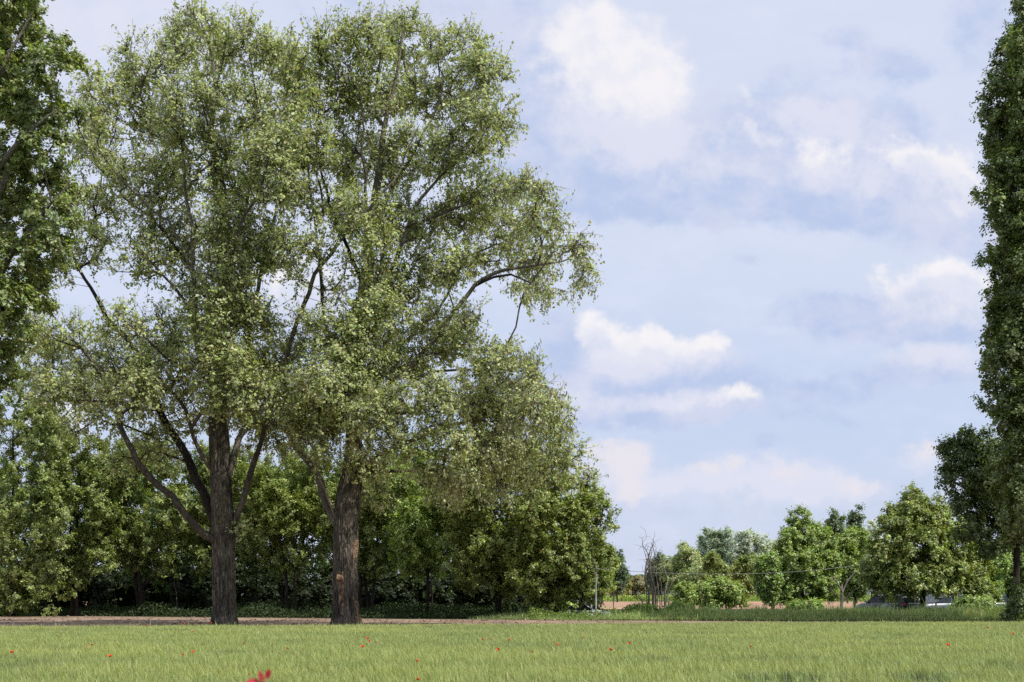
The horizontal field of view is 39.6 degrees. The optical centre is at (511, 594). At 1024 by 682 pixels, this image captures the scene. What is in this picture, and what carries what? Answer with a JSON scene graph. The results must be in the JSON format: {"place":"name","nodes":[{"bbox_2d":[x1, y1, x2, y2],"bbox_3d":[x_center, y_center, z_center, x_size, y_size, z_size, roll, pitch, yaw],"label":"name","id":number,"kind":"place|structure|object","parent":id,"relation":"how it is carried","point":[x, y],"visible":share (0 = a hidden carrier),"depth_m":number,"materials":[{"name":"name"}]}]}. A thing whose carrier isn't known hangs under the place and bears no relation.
{"place":"outdoors","nodes":[
{"label":"outdoors","id":0,"kind":"place"},
{"bbox_2d":[23,609,780,619],"bbox_3d":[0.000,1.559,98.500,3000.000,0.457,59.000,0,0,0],"label":"grass bank","id":1,"kind":"structure","parent":0,"point":[322,616],"depth_m":85.89,"materials":[{"name":"green plant"}]},
{"bbox_2d":[0,567,40,615],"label":"hedge bush","id":2,"kind":"object","parent":1,"relation":"on","point":[24,593],"visible":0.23,"depth_m":87.04,"materials":[{"name":"green plant"}]},
{"bbox_2d":[0,453,65,599],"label":"beech tree","id":3,"kind":"object","parent":1,"relation":"on","point":[27,477],"visible":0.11,"depth_m":104.75,"materials":[{"name":"green plant"}]},
{"bbox_2d":[28,542,69,615],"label":"sapling","id":4,"kind":"object","parent":1,"relation":"on","point":[51,584],"visible":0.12,"depth_m":89.91,"materials":[{"name":"green plant"}]},
{"bbox_2d":[31,568,88,612],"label":"hedge bush","id":5,"kind":"object","parent":1,"relation":"on","point":[56,603],"visible":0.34,"depth_m":93.65,"materials":[{"name":"green plant"}]},
{"bbox_2d":[63,563,129,613],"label":"hedge bush","id":6,"kind":"object","parent":1,"relation":"on","point":[96,593],"visible":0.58,"depth_m":93.39,"materials":[{"name":"green plant"}]},
{"bbox_2d":[64,461,142,602],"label":"beech tree","id":7,"kind":"object","parent":1,"relation":"on","point":[80,515],"visible":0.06,"depth_m":106.08,"materials":[{"name":"green plant"}]},
{"bbox_2d":[98,566,170,613],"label":"hedge bush","id":8,"kind":"object","parent":1,"relation":"on","point":[129,598],"visible":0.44,"depth_m":93.73,"materials":[{"name":"green plant"}]},
{"bbox_2d":[120,539,163,592],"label":"sapling","id":9,"kind":"object","parent":1,"relation":"on","point":[148,578],"visible":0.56,"depth_m":90.03,"materials":[{"name":"green plant"}]},
{"bbox_2d":[93,425,195,615],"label":"ash tree","id":10,"kind":"object","parent":1,"relation":"on","point":[171,522],"visible":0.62,"depth_m":88.10,"materials":[{"name":"green plant"}]},
{"bbox_2d":[113,446,205,569],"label":"beech tree","id":11,"kind":"object","parent":1,"relation":"on","point":[152,511],"visible":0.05,"depth_m":104.47,"materials":[{"name":"green plant"}]},
{"bbox_2d":[128,544,204,608],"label":"sapling","id":12,"kind":"object","parent":1,"relation":"on","point":[177,578],"visible":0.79,"depth_m":89.85,"materials":[{"name":"green plant"}]},
{"bbox_2d":[149,562,211,611],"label":"hedge bush","id":13,"kind":"object","parent":1,"relation":"on","point":[186,593],"visible":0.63,"depth_m":93.55,"materials":[{"name":"green plant"}]},
{"bbox_2d":[176,451,262,597],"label":"beech tree","id":14,"kind":"object","parent":1,"relation":"on","point":[192,492],"visible":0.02,"depth_m":105.39,"materials":[{"name":"green plant"}]},
{"bbox_2d":[168,439,272,582],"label":"hazel tree","id":15,"kind":"object","parent":1,"relation":"on","point":[198,551],"visible":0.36,"depth_m":88.95,"materials":[{"name":"green plant"}]},
{"bbox_2d":[235,544,286,615],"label":"sapling","id":16,"kind":"object","parent":1,"relation":"on","point":[251,564],"visible":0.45,"depth_m":89.69,"materials":[{"name":"green plant"}]},
{"bbox_2d":[235,565,292,610],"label":"hedge bush","id":17,"kind":"object","parent":1,"relation":"on","point":[246,593],"visible":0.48,"depth_m":93.61,"materials":[{"name":"green plant"}]},
{"bbox_2d":[248,539,312,608],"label":"sapling","id":18,"kind":"object","parent":1,"relation":"on","point":[274,577],"visible":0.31,"depth_m":89.99,"materials":[{"name":"green plant"}]},
{"bbox_2d":[233,441,336,612],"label":"maple tree","id":19,"kind":"object","parent":1,"relation":"on","point":[273,511],"visible":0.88,"depth_m":87.22,"materials":[{"name":"green plant"}]},
{"bbox_2d":[248,449,327,585],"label":"beech tree","id":20,"kind":"object","parent":1,"relation":"on","point":[315,558],"visible":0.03,"depth_m":105.53,"materials":[{"name":"green plant"}]},
{"bbox_2d":[259,563,332,611],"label":"hedge bush","id":21,"kind":"object","parent":1,"relation":"on","point":[318,588],"visible":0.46,"depth_m":93.99,"materials":[{"name":"green plant"}]},
{"bbox_2d":[22,597,602,618],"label":"undergrowth","id":22,"kind":"object","parent":1,"relation":"on","point":[400,610],"visible":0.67,"depth_m":85.55,"materials":[{"name":"green plant"}]},
{"bbox_2d":[303,452,380,593],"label":"beech tree","id":23,"kind":"object","parent":1,"relation":"on","point":[310,541],"visible":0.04,"depth_m":105.11,"materials":[{"name":"green plant"}]},
{"bbox_2d":[310,453,414,613],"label":"hazel tree","id":24,"kind":"object","parent":1,"relation":"on","point":[373,561],"visible":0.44,"depth_m":86.44,"materials":[{"name":"green plant"}]},
{"bbox_2d":[358,563,416,608],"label":"hedge bush","id":25,"kind":"object","parent":1,"relation":"on","point":[385,586],"visible":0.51,"depth_m":93.39,"materials":[{"name":"green plant"}]},
{"bbox_2d":[359,465,437,570],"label":"beech tree","id":26,"kind":"object","parent":1,"relation":"on","point":[394,509],"visible":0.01,"depth_m":104.33,"materials":[{"name":"green plant"}]},
{"bbox_2d":[366,431,477,612],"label":"ash tree","id":27,"kind":"object","parent":1,"relation":"on","point":[418,543],"visible":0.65,"depth_m":81.45,"materials":[{"name":"green plant"}]},
{"bbox_2d":[393,567,456,610],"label":"hedge bush","id":28,"kind":"object","parent":1,"relation":"on","point":[417,591],"visible":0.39,"depth_m":93.33,"materials":[{"name":"green plant"}]},
{"bbox_2d":[403,551,455,609],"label":"sapling","id":29,"kind":"object","parent":1,"relation":"on","point":[417,580],"visible":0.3,"depth_m":89.72,"materials":[{"name":"green plant"}]},
{"bbox_2d":[438,562,494,608],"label":"hedge bush","id":30,"kind":"object","parent":1,"relation":"on","point":[460,597],"visible":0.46,"depth_m":93.34,"materials":[{"name":"green plant"}]},
{"bbox_2d":[436,490,510,603],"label":"beech tree","id":31,"kind":"object","parent":1,"relation":"on","point":[498,497],"visible":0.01,"depth_m":104.53,"materials":[{"name":"green plant"}]},
{"bbox_2d":[479,571,530,611],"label":"hedge bush","id":32,"kind":"object","parent":1,"relation":"on","point":[518,599],"visible":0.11,"depth_m":92.94,"materials":[{"name":"green plant"}]},
{"bbox_2d":[435,422,578,613],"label":"walnut tree","id":33,"kind":"object","parent":1,"relation":"on","point":[491,534],"visible":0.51,"depth_m":78.68,"materials":[{"name":"green plant"}]},
{"bbox_2d":[501,489,572,559],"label":"beech tree","id":34,"kind":"object","parent":1,"relation":"on","point":[537,513],"depth_m":105.12,"materials":[{"name":"green plant"}]},
{"bbox_2d":[501,457,622,613],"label":"walnut tree","id":35,"kind":"object","parent":1,"relation":"on","point":[562,572],"visible":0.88,"depth_m":76.66,"materials":[{"name":"green plant"}]},
{"bbox_2d":[526,580,608,609],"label":"hedge bush","id":36,"kind":"object","parent":1,"relation":"on","point":[577,598],"visible":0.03,"depth_m":86.55,"materials":[{"name":"green plant"}]},
{"bbox_2d":[543,599,615,615],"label":"bush","id":37,"kind":"object","parent":1,"relation":"on","point":[586,607],"visible":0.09,"depth_m":79.23,"materials":[{"name":"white plant"}]},
{"bbox_2d":[595,563,597,613],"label":"metal pole","id":38,"kind":"object","parent":1,"relation":"on","point":[596,568],"visible":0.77,"depth_m":75.97,"materials":[{"name":"metal"}]},
{"bbox_2d":[606,565,853,573],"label":"overhead wire","id":39,"kind":"object","parent":38,"relation":"attached to","point":[752,573],"visible":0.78,"depth_m":90.27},
{"bbox_2d":[616,601,665,614],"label":"bramble bush","id":40,"kind":"object","parent":1,"relation":"on","point":[634,607],"visible":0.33,"depth_m":75.75,"materials":[{"name":"green plant"}]},
{"bbox_2d":[631,529,680,608],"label":"dead shrub","id":41,"kind":"object","parent":1,"relation":"on","point":[654,595],"visible":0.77,"depth_m":79.11,"materials":[{"name":"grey wood"}]},
{"bbox_2d":[660,599,693,611],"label":"bramble bush","id":42,"kind":"object","parent":1,"relation":"on","point":[673,605],"visible":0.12,"depth_m":77.48,"materials":[{"name":"green plant"}]},
{"bbox_2d":[668,578,699,605],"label":"elder bush","id":43,"kind":"object","parent":1,"relation":"on","point":[686,595],"visible":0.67,"depth_m":82.61,"materials":[{"name":"green plant"}]},
{"bbox_2d":[689,573,754,609],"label":"fig bush","id":44,"kind":"object","parent":1,"relation":"on","point":[721,590],"visible":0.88,"depth_m":83.23,"materials":[{"name":"green plant"}]},
{"bbox_2d":[748,549,788,609],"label":"elder bush","id":45,"kind":"object","parent":1,"relation":"on","point":[767,582],"visible":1,"depth_m":95.46,"materials":[{"name":"green plant"}]},
{"bbox_2d":[528,603,1023,621],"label":"bank weeds","id":46,"kind":"object","parent":1,"relation":"on","point":[551,613],"visible":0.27,"depth_m":75.01,"materials":[{"name":"green plant"}]},
{"bbox_2d":[752,504,845,607],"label":"maple tree","id":47,"kind":"object","parent":1,"relation":"on","point":[799,549],"visible":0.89,"depth_m":101.16,"materials":[{"name":"green plant"}]},
{"bbox_2d":[783,596,827,610],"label":"bramble bush","id":48,"kind":"object","parent":1,"relation":"on","point":[794,603],"visible":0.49,"depth_m":79.71,"materials":[{"name":"green plant"}]},
{"bbox_2d":[829,566,856,606],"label":"bare tree","id":49,"kind":"object","parent":1,"relation":"on","point":[841,588],"visible":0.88,"depth_m":83.98,"materials":[{"name":"grey wood"}]},
{"bbox_2d":[833,525,871,607],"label":"maple tree","id":50,"kind":"object","parent":1,"relation":"on","point":[850,543],"visible":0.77,"depth_m":111.47,"materials":[{"name":"green plant"}]},
{"bbox_2d":[856,595,886,609],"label":"parked car","id":51,"kind":"object","parent":1,"relation":"on","point":[873,600],"visible":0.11,"depth_m":102.60,"materials":[{"name":"silver metal"}]},
{"bbox_2d":[881,594,919,610],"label":"parked car","id":52,"kind":"object","parent":1,"relation":"on","point":[903,602],"visible":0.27,"depth_m":95.07,"materials":[{"name":"paint"}]},
{"bbox_2d":[852,479,1000,606],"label":"walnut tree","id":53,"kind":"object","parent":1,"relation":"on","point":[942,564],"visible":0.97,"depth_m":86.92,"materials":[{"name":"green plant"}]},
{"bbox_2d":[926,595,961,610],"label":"parked car","id":54,"kind":"object","parent":1,"relation":"on","point":[943,602],"visible":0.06,"depth_m":98.24,"materials":[{"name":"silver metal"}]},
{"bbox_2d":[947,591,996,608],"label":"bramble bush","id":55,"kind":"object","parent":1,"relation":"on","point":[969,600],"visible":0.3,"depth_m":77.51,"materials":[{"name":"green plant"}]},
{"bbox_2d":[931,423,1023,593],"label":"maple tree","id":56,"kind":"object","parent":1,"relation":"on","point":[968,448],"visible":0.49,"depth_m":70.57,"materials":[{"name":"green plant"}]},
{"bbox_2d":[971,540,1012,604],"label":"maple tree","id":57,"kind":"object","parent":1,"relation":"on","point":[1002,567],"visible":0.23,"depth_m":101.26,"materials":[{"name":"green plant"}]},
{"bbox_2d":[998,595,1008,604],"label":"parked car","id":58,"kind":"object","parent":1,"relation":"on","point":[1004,597],"depth_m":103.12,"materials":[{"name":"grey paint"}]},
{"bbox_2d":[1001,549,1023,594],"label":"maple tree","id":59,"kind":"object","parent":1,"relation":"on","point":[1008,575],"visible":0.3,"depth_m":106.78,"materials":[{"name":"green plant"}]},
{"bbox_2d":[86,602,865,608],"bbox_3d":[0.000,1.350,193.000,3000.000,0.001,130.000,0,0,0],"label":"ploughed field","id":60,"kind":"structure","parent":0,"point":[620,605],"depth_m":185.62,"materials":[{"name":"soil"}]},
{"bbox_2d":[592,545,623,603],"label":"lime tree","id":61,"kind":"object","parent":60,"relation":"on","point":[606,588],"visible":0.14,"depth_m":189.81,"materials":[{"name":"green plant"}]},
{"bbox_2d":[609,548,629,601],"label":"oak tree","id":62,"kind":"object","parent":60,"relation":"on","point":[621,578],"visible":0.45,"depth_m":238.78,"materials":[{"name":"green plant"}]},
{"bbox_2d":[696,549,731,584],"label":"ash tree","id":63,"kind":"object","parent":60,"relation":"on","point":[712,565],"visible":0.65,"depth_m":149.23,"materials":[{"name":"green plant"}]},
{"bbox_2d":[727,553,756,602],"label":"ash tree","id":64,"kind":"object","parent":60,"relation":"on","point":[740,568],"visible":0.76,"depth_m":145.15,"materials":[{"name":"green plant"}]},
{"bbox_2d":[822,506,852,602],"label":"poplar tree","id":65,"kind":"object","parent":60,"relation":"on","point":[835,521],"visible":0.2,"depth_m":209.17,"materials":[{"name":"green plant"}]},
{"bbox_2d":[845,502,868,602],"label":"poplar tree","id":66,"kind":"object","parent":60,"relation":"on","point":[854,518],"visible":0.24,"depth_m":211.50,"materials":[{"name":"green plant"}]},
{"bbox_2d":[0,615,999,627],"bbox_3d":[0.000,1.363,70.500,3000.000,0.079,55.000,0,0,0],"label":"ploughed soil","id":67,"kind":"structure","parent":0,"point":[169,620],"depth_m":70.18,"materials":[{"name":"brown soil"}]},
{"bbox_2d":[0,354,77,616],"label":"willow tree","id":68,"kind":"object","parent":67,"relation":"on","point":[15,569],"visible":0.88,"depth_m":84.17,"materials":[{"name":"green plant"}]},
{"bbox_2d":[0,0,95,427],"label":"poplar tree","id":69,"kind":"object","parent":67,"relation":"on","point":[24,201],"visible":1,"depth_m":45.62,"materials":[{"name":"green plant"}]},
{"bbox_2d":[25,426,127,615],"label":"maple tree","id":70,"kind":"object","parent":67,"relation":"on","point":[89,472],"visible":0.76,"depth_m":86.14,"materials":[{"name":"green plant"}]},
{"bbox_2d":[5,0,342,625],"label":"poplar tree","id":71,"kind":"object","parent":67,"relation":"on","point":[246,377],"visible":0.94,"depth_m":59.94,"materials":[{"name":"green plant"}]},
{"bbox_2d":[257,0,608,625],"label":"poplar tree","id":72,"kind":"object","parent":67,"relation":"on","point":[345,390],"visible":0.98,"depth_m":59.60,"materials":[{"name":"green plant"}]},
{"bbox_2d":[968,0,1023,549],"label":"poplar tree","id":73,"kind":"object","parent":67,"relation":"on","point":[1002,171],"visible":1,"depth_m":64.96,"materials":[{"name":"green plant"}]},
{"bbox_2d":[995,577,1023,621],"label":"ivy clump","id":74,"kind":"object","parent":67,"relation":"on","point":[1014,605],"visible":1,"depth_m":68.03,"materials":[{"name":"green plant"}]},
{"bbox_2d":[26,618,989,626],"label":"stray grass","id":75,"kind":"structure","parent":0,"point":[451,622],"depth_m":54.60,"materials":[{"name":"green plant"}]},
{"bbox_2d":[0,0,1020,594],"label":"sky","id":76,"kind":"structure","parent":0,"point":[786,312],"materials":[{"name":"blue"}]},
{"bbox_2d":[597,600,864,601],"bbox_3d":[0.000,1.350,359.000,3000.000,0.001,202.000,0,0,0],"label":"vineyard ground","id":77,"kind":"structure","parent":0,"point":[672,600],"depth_m":261.44,"materials":[{"name":"brown soil"}]},
{"bbox_2d":[618,580,631,600],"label":"laburnum bush","id":78,"kind":"object","parent":77,"relation":"on","point":[627,590],"visible":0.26,"depth_m":271.30,"materials":[{"name":"green plant"}]},
{"bbox_2d":[628,575,645,600],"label":"plum bush","id":79,"kind":"object","parent":77,"relation":"on","point":[637,582],"visible":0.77,"depth_m":275.10,"materials":[{"name":"green plant"}]},
{"bbox_2d":[644,549,668,594],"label":"spruce tree","id":80,"kind":"object","parent":77,"relation":"on","point":[655,567],"visible":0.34,"depth_m":294.34,"materials":[{"name":"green plant"}]},
{"bbox_2d":[657,540,703,591],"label":"willow tree","id":81,"kind":"object","parent":77,"relation":"on","point":[688,555],"visible":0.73,"depth_m":288.65,"materials":[{"name":"green plant"}]},
{"bbox_2d":[681,561,702,586],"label":"willow tree","id":82,"kind":"object","parent":77,"relation":"on","point":[692,575],"visible":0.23,"depth_m":283.41,"materials":[{"name":"green plant"}]},
{"bbox_2d":[696,525,736,580],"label":"silver poplar","id":83,"kind":"object","parent":77,"relation":"on","point":[719,541],"visible":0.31,"depth_m":318.08,"materials":[{"name":"green plant"}]},
{"bbox_2d":[598,593,862,600],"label":"vine row","id":84,"kind":"object","parent":77,"relation":"on","point":[671,599],"visible":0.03,"depth_m":278.88,"materials":[{"name":"green plant"}]},
{"bbox_2d":[603,591,872,600],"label":"vine row","id":85,"kind":"object","parent":77,"relation":"on","point":[632,597],"visible":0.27,"depth_m":261.88,"materials":[{"name":"green plant"}]},
{"bbox_2d":[724,527,774,593],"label":"silver poplar","id":86,"kind":"object","parent":77,"relation":"on","point":[745,541],"visible":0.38,"depth_m":312.53,"materials":[{"name":"green plant"}]},
{"bbox_2d":[604,573,963,595],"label":"woodland","id":87,"kind":"object","parent":77,"relation":"on","point":[630,575],"visible":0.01,"depth_m":422.68,"materials":[{"name":"green plant"}]},
{"bbox_2d":[865,520,882,596],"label":"silver poplar","id":88,"kind":"object","parent":77,"relation":"on","point":[872,523],"visible":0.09,"depth_m":259.49,"materials":[{"name":"green plant"}]},
{"bbox_2d":[467,594,1023,621],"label":"bank grass","id":89,"kind":"structure","parent":0,"point":[911,614],"depth_m":71.85,"materials":[{"name":"green plant"}]},
{"label":"field floor","id":90,"kind":"structure","parent":0,"visible":0},
{"bbox_2d":[246,669,270,681],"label":"flower","id":91,"kind":"object","parent":90,"relation":"on","point":[267,674],"visible":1,"depth_m":3.00,"materials":[{"name":"red plant"}]},
{"bbox_2d":[0,620,1023,681],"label":"wheat crop","id":92,"kind":"object","parent":90,"relation":"on","point":[894,651],"visible":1,"depth_m":25.66,"materials":[{"name":"green plant"}]}
]}

